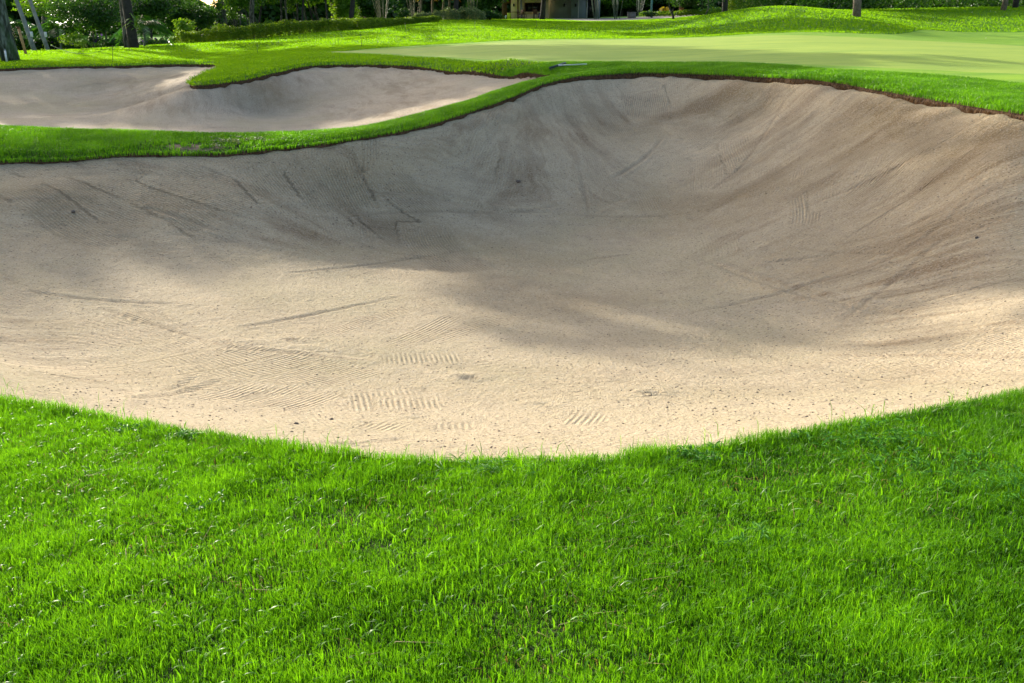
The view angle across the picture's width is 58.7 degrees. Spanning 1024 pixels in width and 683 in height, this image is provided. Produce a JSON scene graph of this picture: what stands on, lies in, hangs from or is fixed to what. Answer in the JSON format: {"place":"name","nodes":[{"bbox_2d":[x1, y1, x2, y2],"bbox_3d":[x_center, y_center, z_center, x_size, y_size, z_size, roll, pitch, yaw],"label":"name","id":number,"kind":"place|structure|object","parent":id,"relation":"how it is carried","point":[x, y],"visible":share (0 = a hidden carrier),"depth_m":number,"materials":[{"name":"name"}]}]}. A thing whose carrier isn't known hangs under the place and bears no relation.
{"place":"outdoors","nodes":[
{"label":"outdoors","id":0,"kind":"place"},
{"bbox_2d":[202,0,215,5],"label":"sky","id":1,"kind":"structure","parent":0,"point":[206,1],"materials":[{"name":"white"}]},
{"bbox_2d":[0,66,539,132],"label":"bunker sand","id":2,"kind":"structure","parent":0,"point":[166,98],"depth_m":26.39,"materials":[{"name":"beige sand"}]},
{"bbox_2d":[0,31,831,85],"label":"grass","id":3,"kind":"structure","parent":0,"point":[284,58],"depth_m":35.69,"materials":[{"name":"green plant"}]},
{"bbox_2d":[0,76,1023,461],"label":"bunker sand","id":4,"kind":"structure","parent":0,"point":[682,214],"depth_m":10.28,"materials":[{"name":"beige sand"}]},
{"bbox_2d":[0,7,1023,682],"bbox_3d":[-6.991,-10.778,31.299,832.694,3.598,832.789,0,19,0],"label":"ground","id":5,"kind":"structure","parent":0,"point":[420,543],"depth_m":2.95,"materials":[{"name":"green plant"}]},
{"bbox_2d":[0,0,19,61],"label":"broadleaf tree","id":6,"kind":"object","parent":5,"relation":"on","point":[7,42],"visible":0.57,"depth_m":40.48,"materials":[{"name":"grey plant"}]},
{"bbox_2d":[16,27,26,53],"bbox_3d":[-24.562,-15.022,45.645,0.398,1.452,0.170,10,21,26],"label":"wooden post","id":7,"kind":"object","parent":5,"relation":"on","point":[22,41],"visible":0.8,"depth_m":45.59,"materials":[{"name":"wood"}]},
{"bbox_2d":[9,17,34,39],"bbox_3d":[-34.406,-20.961,62.436,3.417,2.560,3.369,10,21,26],"label":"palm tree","id":8,"kind":"object","parent":5,"relation":"on","point":[16,23],"visible":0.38,"depth_m":62.27,"materials":[{"name":"green plant"}]},
{"bbox_2d":[13,23,34,38],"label":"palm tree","id":9,"kind":"object","parent":5,"relation":"on","point":[21,30],"visible":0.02,"depth_m":66.12,"materials":[{"name":"green plant"}]},
{"bbox_2d":[14,0,36,49],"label":"palm tree","id":10,"kind":"object","parent":5,"relation":"on","point":[29,34],"visible":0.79,"depth_m":52.88,"materials":[{"name":"grey plant"}]},
{"bbox_2d":[28,0,49,49],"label":"palm tree","id":11,"kind":"object","parent":5,"relation":"on","point":[43,35],"visible":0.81,"depth_m":54.74,"materials":[{"name":"grey plant"}]},
{"bbox_2d":[19,25,71,48],"bbox_3d":[-32.080,-20.712,62.656,3.129,2.021,3.063,-13,23,-34],"label":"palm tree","id":12,"kind":"object","parent":5,"relation":"on","point":[34,29],"visible":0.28,"depth_m":62.06,"materials":[{"name":"green plant"}]},
{"bbox_2d":[11,0,81,46],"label":"leafy tree","id":13,"kind":"object","parent":5,"relation":"on","point":[37,4],"visible":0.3,"depth_m":71.87,"materials":[{"name":"green plant"}]},
{"bbox_2d":[26,21,92,48],"bbox_3d":[-30.367,-20.268,60.892,3.416,2.217,3.661,10,22,28],"label":"palm tree","id":14,"kind":"object","parent":5,"relation":"on","point":[45,28],"visible":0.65,"depth_m":60.19,"materials":[{"name":"green plant"}]},
{"bbox_2d":[43,16,87,33],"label":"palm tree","id":15,"kind":"object","parent":5,"relation":"on","point":[56,19],"visible":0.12,"depth_m":65.65,"materials":[{"name":"green plant"}]},
{"bbox_2d":[55,32,88,47],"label":"shrub","id":16,"kind":"object","parent":5,"relation":"on","point":[81,43],"visible":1,"depth_m":56.71,"materials":[{"name":"green plant"}]},
{"bbox_2d":[36,0,138,47],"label":"round tree","id":17,"kind":"object","parent":5,"relation":"on","point":[97,14],"visible":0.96,"depth_m":59.19,"materials":[{"name":"green plant"}]},
{"bbox_2d":[12,28,179,50],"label":"understorey shrubs","id":18,"kind":"object","parent":5,"relation":"on","point":[39,45],"visible":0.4,"depth_m":63.87,"materials":[{"name":"green plant"}]},
{"bbox_2d":[91,37,122,47],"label":"shrub","id":19,"kind":"object","parent":5,"relation":"on","point":[113,42],"visible":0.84,"depth_m":58.59,"materials":[{"name":"green plant"}]},
{"bbox_2d":[118,0,128,47],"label":"broadleaf tree","id":20,"kind":"object","parent":5,"relation":"on","point":[125,41],"visible":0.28,"depth_m":50.12,"materials":[{"name":"brown plant"}]},
{"bbox_2d":[121,0,138,48],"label":"broadleaf tree","id":21,"kind":"object","parent":5,"relation":"on","point":[132,38],"visible":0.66,"depth_m":48.89,"materials":[{"name":"brown plant"}]},
{"bbox_2d":[124,13,149,29],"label":"birds nest fern","id":22,"kind":"object","parent":21,"relation":"attached to","point":[136,25],"visible":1,"depth_m":48.57,"materials":[{"name":"green plant"}]},
{"bbox_2d":[111,422,153,432],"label":"weed clump","id":23,"kind":"object","parent":5,"relation":"on","point":[129,427],"visible":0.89,"depth_m":4.14,"materials":[{"name":"green plant"}]},
{"bbox_2d":[108,15,173,47],"bbox_3d":[-21.305,-17.663,52.114,3.492,1.976,3.647,-13,23,-34],"label":"palm tree","id":24,"kind":"object","parent":5,"relation":"on","point":[157,25],"visible":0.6,"depth_m":51.78,"materials":[{"name":"green plant"}]},
{"bbox_2d":[117,0,179,39],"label":"leafy tree","id":25,"kind":"object","parent":5,"relation":"on","point":[152,9],"visible":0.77,"depth_m":70.63,"materials":[{"name":"green plant"}]},
{"bbox_2d":[155,0,188,37],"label":"leafy tree","id":26,"kind":"object","parent":5,"relation":"on","point":[174,16],"visible":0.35,"depth_m":84.28,"materials":[{"name":"green plant"}]},
{"bbox_2d":[164,428,197,439],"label":"weed clump","id":27,"kind":"object","parent":5,"relation":"on","point":[184,432],"visible":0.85,"depth_m":4.05,"materials":[{"name":"green plant"}]},
{"bbox_2d":[171,18,196,42],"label":"shrub","id":28,"kind":"object","parent":5,"relation":"on","point":[181,25],"visible":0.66,"depth_m":61.16,"materials":[{"name":"green plant"}]},
{"bbox_2d":[159,0,227,30],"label":"dome tree","id":29,"kind":"object","parent":5,"relation":"on","point":[205,17],"visible":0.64,"depth_m":85.91,"materials":[{"name":"green plant"}]},
{"bbox_2d":[176,489,224,516],"bbox_3d":[-1.159,0.602,3.385,0.176,0.064,0.211,-5,20,-14],"label":"weed clump","id":30,"kind":"object","parent":5,"relation":"on","point":[204,507],"visible":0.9,"depth_m":3.36,"materials":[{"name":"green plant"}]},
{"bbox_2d":[211,22,229,40],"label":"shrub","id":31,"kind":"object","parent":5,"relation":"on","point":[220,27],"visible":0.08,"depth_m":65.20,"materials":[{"name":"green plant"}]},
{"bbox_2d":[217,0,226,26],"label":"broadleaf tree","id":32,"kind":"object","parent":5,"relation":"on","point":[224,13],"visible":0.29,"depth_m":87.28,"materials":[{"name":"green plant"}]},
{"bbox_2d":[210,0,239,38],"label":"slender tree","id":33,"kind":"object","parent":5,"relation":"on","point":[218,6],"visible":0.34,"depth_m":82.33,"materials":[{"name":"green plant"}]},
{"bbox_2d":[210,11,248,28],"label":"leafy tree","id":34,"kind":"object","parent":5,"relation":"on","point":[244,22],"visible":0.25,"depth_m":89.44,"materials":[{"name":"green plant"}]},
{"bbox_2d":[226,0,254,39],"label":"slender tree","id":35,"kind":"object","parent":5,"relation":"on","point":[233,15],"visible":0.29,"depth_m":78.52,"materials":[{"name":"green plant"}]},
{"bbox_2d":[219,0,267,37],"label":"leafy tree","id":36,"kind":"object","parent":5,"relation":"on","point":[236,3],"visible":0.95,"depth_m":71.90,"materials":[{"name":"green plant"}]},
{"bbox_2d":[209,134,287,146],"bbox_3d":[-3.993,-3.054,13.795,1.150,0.134,0.730,-5,20,-15],"label":"weed clump","id":37,"kind":"object","parent":5,"relation":"on","point":[238,140],"visible":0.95,"depth_m":13.69,"materials":[{"name":"green plant"}]},
{"bbox_2d":[249,0,254,38],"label":"broadleaf tree","id":38,"kind":"object","parent":5,"relation":"on","point":[251,14],"visible":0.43,"depth_m":70.09,"materials":[{"name":"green plant"}]},
{"bbox_2d":[254,0,264,22],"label":"slender tree","id":39,"kind":"object","parent":5,"relation":"on","point":[259,20],"visible":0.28,"depth_m":75.37,"materials":[{"name":"brown plant"}]},
{"bbox_2d":[246,0,279,36],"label":"slender tree","id":40,"kind":"object","parent":5,"relation":"on","point":[268,1],"visible":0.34,"depth_m":78.55,"materials":[{"name":"green plant"}]},
{"bbox_2d":[0,64,548,88],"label":"bunker edge soil","id":41,"kind":"structure","parent":5,"relation":"on","point":[217,85],"depth_m":29.57,"materials":[{"name":"brown soil"}]},
{"bbox_2d":[280,0,281,19],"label":"slender tree","id":42,"kind":"object","parent":5,"relation":"on","point":[280,9],"visible":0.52,"depth_m":77.31,"materials":[{"name":"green plant"}]},
{"bbox_2d":[284,0,287,18],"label":"slender tree","id":43,"kind":"object","parent":5,"relation":"on","point":[285,9],"visible":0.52,"depth_m":74.81,"materials":[{"name":"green plant"}]},
{"bbox_2d":[286,0,303,33],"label":"slender tree","id":44,"kind":"object","parent":5,"relation":"on","point":[302,10],"visible":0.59,"depth_m":73.82,"materials":[{"name":"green plant"}]},
{"bbox_2d":[284,0,306,33],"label":"slender tree","id":45,"kind":"object","parent":5,"relation":"on","point":[290,6],"visible":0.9,"depth_m":77.95,"materials":[{"name":"green plant"}]},
{"bbox_2d":[175,15,441,42],"bbox_3d":[-12.086,-22.787,66.016,5.944,2.057,28.323,10,21,26],"label":"clipped hedge","id":46,"kind":"object","parent":5,"relation":"on","point":[280,28],"visible":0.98,"depth_m":60.42,"materials":[{"name":"green plant"}]},
{"bbox_2d":[304,0,318,19],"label":"slender tree","id":47,"kind":"object","parent":5,"relation":"on","point":[313,3],"visible":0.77,"depth_m":79.94,"materials":[{"name":"green plant"}]},
{"bbox_2d":[305,0,321,20],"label":"slender tree","id":48,"kind":"object","parent":5,"relation":"on","point":[317,1],"visible":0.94,"depth_m":79.06,"materials":[{"name":"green plant"}]},
{"bbox_2d":[325,0,327,18],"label":"slender tree","id":49,"kind":"object","parent":5,"relation":"on","point":[326,9],"visible":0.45,"depth_m":78.27,"materials":[{"name":"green plant"}]},
{"bbox_2d":[328,0,360,18],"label":"leafy tree","id":50,"kind":"object","parent":5,"relation":"on","point":[341,9],"visible":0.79,"depth_m":78.50,"materials":[{"name":"green plant"}]},
{"bbox_2d":[349,0,354,18],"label":"broadleaf tree","id":51,"kind":"object","parent":5,"relation":"on","point":[352,8],"visible":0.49,"depth_m":77.05,"materials":[{"name":"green plant"}]},
{"bbox_2d":[355,0,401,17],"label":"leafy tree","id":52,"kind":"object","parent":5,"relation":"on","point":[366,8],"visible":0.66,"depth_m":104.14,"materials":[{"name":"green plant"}]},
{"bbox_2d":[372,0,388,17],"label":"bamboo clump","id":53,"kind":"object","parent":5,"relation":"on","point":[379,9],"visible":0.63,"depth_m":80.69,"materials":[{"name":"grey plant"}]},
{"bbox_2d":[395,7,410,17],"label":"shrub","id":54,"kind":"object","parent":5,"relation":"on","point":[403,12],"visible":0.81,"depth_m":78.94,"materials":[{"name":"green plant"}]},
{"bbox_2d":[406,0,418,16],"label":"bamboo clump","id":55,"kind":"object","parent":5,"relation":"on","point":[412,9],"visible":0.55,"depth_m":82.60,"materials":[{"name":"brown plant"}]},
{"bbox_2d":[417,0,433,12],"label":"palm tree","id":56,"kind":"object","parent":5,"relation":"on","point":[432,7],"visible":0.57,"depth_m":88.18,"materials":[{"name":"grey plant"}]},
{"bbox_2d":[415,0,436,12],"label":"palm tree","id":57,"kind":"object","parent":5,"relation":"on","point":[420,10],"visible":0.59,"depth_m":87.13,"materials":[{"name":"grey plant"}]},
{"bbox_2d":[414,6,486,19],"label":"variegated shrubs","id":58,"kind":"object","parent":5,"relation":"on","point":[445,14],"visible":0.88,"depth_m":81.08,"materials":[{"name":"green plant"}]},
{"bbox_2d":[453,0,458,9],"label":"broadleaf tree","id":59,"kind":"object","parent":5,"relation":"on","point":[456,3],"visible":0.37,"depth_m":82.52,"materials":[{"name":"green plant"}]},
{"bbox_2d":[468,0,477,18],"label":"bamboo clump","id":60,"kind":"object","parent":5,"relation":"on","point":[473,5],"visible":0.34,"depth_m":86.05,"materials":[{"name":"green plant"}]},
{"bbox_2d":[425,451,547,487],"bbox_3d":[-0.096,0.517,3.673,0.463,0.076,0.327,5,20,13],"label":"weed clump","id":61,"kind":"object","parent":5,"relation":"on","point":[491,467],"visible":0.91,"depth_m":3.67,"materials":[{"name":"green plant"}]},
{"bbox_2d":[466,0,507,18],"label":"leafy tree","id":62,"kind":"object","parent":5,"relation":"on","point":[483,4],"visible":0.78,"depth_m":87.30,"materials":[{"name":"green plant"}]},
{"bbox_2d":[481,8,504,19],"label":"shrub","id":63,"kind":"object","parent":5,"relation":"on","point":[490,13],"visible":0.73,"depth_m":82.49,"materials":[{"name":"green plant"}]},
{"bbox_2d":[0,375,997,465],"bbox_3d":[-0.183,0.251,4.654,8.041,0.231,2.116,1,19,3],"label":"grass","id":64,"kind":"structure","parent":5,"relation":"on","point":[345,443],"depth_m":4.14,"materials":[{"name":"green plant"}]},
{"bbox_2d":[0,60,1023,162],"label":"grass","id":65,"kind":"structure","parent":5,"relation":"on","point":[977,91],"depth_m":14.46,"materials":[{"name":"green plant"}]},
{"bbox_2d":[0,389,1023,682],"bbox_3d":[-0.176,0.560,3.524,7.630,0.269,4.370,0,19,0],"label":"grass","id":66,"kind":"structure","parent":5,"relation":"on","point":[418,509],"depth_m":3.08,"materials":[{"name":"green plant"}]},
{"bbox_2d":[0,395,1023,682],"bbox_3d":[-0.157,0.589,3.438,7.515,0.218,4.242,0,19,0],"label":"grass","id":67,"kind":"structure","parent":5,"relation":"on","point":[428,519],"depth_m":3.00,"materials":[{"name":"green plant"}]},
{"bbox_2d":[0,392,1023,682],"bbox_3d":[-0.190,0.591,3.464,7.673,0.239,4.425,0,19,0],"label":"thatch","id":68,"kind":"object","parent":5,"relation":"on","point":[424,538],"visible":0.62,"depth_m":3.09,"materials":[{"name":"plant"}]},
{"bbox_2d":[0,72,1023,465],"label":"bunker edge soil","id":69,"kind":"structure","parent":5,"relation":"on","point":[828,82],"depth_m":14.89,"materials":[{"name":"brown soil"}]},
{"bbox_2d":[1,65,1022,164],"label":"thatch","id":70,"kind":"object","parent":5,"relation":"on","point":[923,103],"visible":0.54,"depth_m":19.00,"materials":[{"name":"green plant"}]},
{"bbox_2d":[5,0,1023,35],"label":"woods","id":71,"kind":"object","parent":5,"relation":"on","point":[270,12],"visible":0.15,"depth_m":115.66,"materials":[{"name":"green plant"}]},
{"bbox_2d":[18,5,1023,55],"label":"grass","id":72,"kind":"structure","parent":5,"relation":"on","point":[523,26],"depth_m":53.94,"materials":[{"name":"green plant"}]},
{"bbox_2d":[540,0,545,19],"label":"broadleaf tree","id":73,"kind":"object","parent":5,"relation":"on","point":[543,9],"visible":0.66,"depth_m":90.13,"materials":[{"name":"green plant"}]},
{"bbox_2d":[500,0,599,18],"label":"clubhouse","id":74,"kind":"structure","parent":5,"relation":"on","point":[568,8],"depth_m":99.72,"materials":[{"name":"white paint"}]},
{"bbox_2d":[525,3,540,11],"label":"window","id":75,"kind":"structure","parent":74,"relation":"in","point":[528,6],"depth_m":99.64,"materials":[{"name":"black glass"}]},
{"bbox_2d":[578,0,594,17],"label":"door","id":76,"kind":"structure","parent":74,"relation":"in","point":[589,12],"depth_m":99.78,"materials":[{"name":"white paint"}]},
{"bbox_2d":[549,62,586,69],"bbox_3d":[1.457,-6.920,22.912,0.753,0.196,0.828,11,22,30],"label":"bunker rake","id":77,"kind":"object","parent":5,"relation":"on","point":[559,65],"visible":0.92,"depth_m":22.99,"materials":[{"name":"grey plastic"}]},
{"bbox_2d":[600,0,655,16],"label":"leafy tree","id":78,"kind":"object","parent":5,"relation":"on","point":[628,4],"visible":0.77,"depth_m":113.44,"materials":[{"name":"green plant"}]},
{"bbox_2d":[637,0,644,16],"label":"bamboo clump","id":79,"kind":"object","parent":5,"relation":"on","point":[639,9],"visible":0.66,"depth_m":103.30,"materials":[{"name":"green plant"}]},
{"bbox_2d":[665,0,677,18],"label":"plumeria tree","id":80,"kind":"object","parent":5,"relation":"on","point":[671,11],"visible":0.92,"depth_m":82.51,"materials":[{"name":"green plant"}]},
{"bbox_2d":[646,0,703,15],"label":"leafy tree","id":81,"kind":"object","parent":5,"relation":"on","point":[659,2],"visible":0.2,"depth_m":113.28,"materials":[{"name":"green plant"}]},
{"bbox_2d":[333,35,1023,73],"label":"putting green","id":82,"kind":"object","parent":5,"relation":"on","point":[887,53],"visible":0.99,"depth_m":27.05,"materials":[{"name":"green plant"}]},
{"bbox_2d":[335,30,1023,82],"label":"fringe","id":83,"kind":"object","parent":5,"relation":"on","point":[1009,38],"visible":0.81,"depth_m":39.38,"materials":[{"name":"green plant"}]},
{"bbox_2d":[671,0,721,14],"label":"leafy tree","id":84,"kind":"object","parent":5,"relation":"on","point":[685,3],"visible":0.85,"depth_m":96.59,"materials":[{"name":"green plant"}]},
{"bbox_2d":[659,441,747,463],"bbox_3d":[0.784,0.484,3.851,0.414,0.073,0.206,-6,20,-18],"label":"weed clump","id":85,"kind":"object","parent":5,"relation":"on","point":[683,451],"visible":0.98,"depth_m":3.84,"materials":[{"name":"green plant"}]},
{"bbox_2d":[697,0,724,14],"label":"crooked sapling","id":86,"kind":"object","parent":5,"relation":"on","point":[707,2],"visible":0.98,"depth_m":60.02,"materials":[{"name":"green plant"}]},
{"bbox_2d":[722,0,727,11],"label":"broadleaf tree","id":87,"kind":"object","parent":5,"relation":"on","point":[725,6],"visible":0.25,"depth_m":86.12,"materials":[{"name":"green plant"}]},
{"bbox_2d":[728,0,761,10],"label":"yellow hedge","id":88,"kind":"object","parent":5,"relation":"on","point":[730,2],"visible":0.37,"depth_m":89.23,"materials":[{"name":"green plant"}]},
{"bbox_2d":[716,521,806,558],"bbox_3d":[0.863,0.691,3.081,0.262,0.074,0.258,-17,25,-40],"label":"weed clump","id":89,"kind":"object","parent":5,"relation":"on","point":[742,535],"visible":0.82,"depth_m":3.10,"materials":[{"name":"green plant"}]},
{"bbox_2d":[852,0,861,16],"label":"broadleaf tree","id":90,"kind":"object","parent":5,"relation":"on","point":[856,8],"visible":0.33,"depth_m":54.36,"materials":[{"name":"grey plant"}]},
{"bbox_2d":[733,0,1023,9],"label":"dense hedge","id":91,"kind":"object","parent":5,"relation":"on","point":[806,3],"visible":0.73,"depth_m":67.43,"materials":[{"name":"green plant"}]},
{"bbox_2d":[789,418,970,459],"bbox_3d":[1.659,0.429,4.031,0.825,0.080,0.404,-7,20,-18],"label":"weed clump","id":92,"kind":"object","parent":5,"relation":"on","point":[861,437],"visible":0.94,"depth_m":4.01,"materials":[{"name":"green plant"}]},
{"bbox_2d":[834,442,1015,490],"bbox_3d":[1.699,0.516,3.720,0.698,0.080,0.426,0,19,0],"label":"weed clump","id":93,"kind":"object","parent":5,"relation":"on","point":[918,460],"visible":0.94,"depth_m":3.76,"materials":[{"name":"green plant"}]},
{"bbox_2d":[920,455,1023,505],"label":"weed clump","id":94,"kind":"object","parent":5,"relation":"on","point":[1015,479],"visible":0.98,"depth_m":3.55,"materials":[{"name":"green plant"}]},
{"bbox_2d":[1000,0,1008,10],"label":"broadleaf tree","id":95,"kind":"object","parent":5,"relation":"on","point":[1004,5],"visible":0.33,"depth_m":61.47,"materials":[{"name":"grey plant"}]},
{"bbox_2d":[1012,0,1018,7],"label":"broadleaf tree","id":96,"kind":"object","parent":5,"relation":"on","point":[1015,3],"visible":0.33,"depth_m":63.62,"materials":[{"name":"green plant"}]},
{"bbox_2d":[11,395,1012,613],"bbox_3d":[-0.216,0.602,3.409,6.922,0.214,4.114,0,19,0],"label":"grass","id":97,"kind":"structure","parent":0,"point":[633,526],"depth_m":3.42,"materials":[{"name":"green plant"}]},
{"bbox_2d":[533,9,537,18],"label":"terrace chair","id":98,"kind":"object","parent":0,"point":[535,12],"visible":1,"depth_m":97.93,"materials":[{"name":"black"}]},
{"bbox_2d":[564,15,696,20],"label":"path","id":99,"kind":"structure","parent":0,"point":[604,19],"depth_m":95.83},
{"bbox_2d":[591,0,599,18],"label":"bamboo clump","id":100,"kind":"object","parent":99,"relation":"on","point":[595,17],"visible":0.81,"depth_m":93.87,"materials":[{"name":"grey plant"}]},
{"bbox_2d":[612,0,622,18],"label":"bamboo clump","id":101,"kind":"object","parent":99,"relation":"on","point":[615,12],"visible":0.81,"depth_m":94.97,"materials":[{"name":"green plant"}]},
{"bbox_2d":[643,10,657,17],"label":"shrub","id":102,"kind":"object","parent":99,"relation":"on","point":[648,13],"visible":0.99,"depth_m":96.71,"materials":[{"name":"green plant"}]},
{"bbox_2d":[659,6,669,12],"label":"shrub","id":103,"kind":"object","parent":99,"relation":"on","point":[661,9],"visible":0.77,"depth_m":99.65,"materials":[{"name":"yellow plant"}]},
{"bbox_2d":[639,7,721,16],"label":"border planting","id":104,"kind":"object","parent":99,"relation":"on","point":[683,12],"visible":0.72,"depth_m":97.19,"materials":[{"name":"green plant"}]},
{"bbox_2d":[627,12,636,17],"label":"stone block","id":105,"kind":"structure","parent":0,"point":[631,14],"depth_m":97.63,"materials":[{"name":"grey stone"}]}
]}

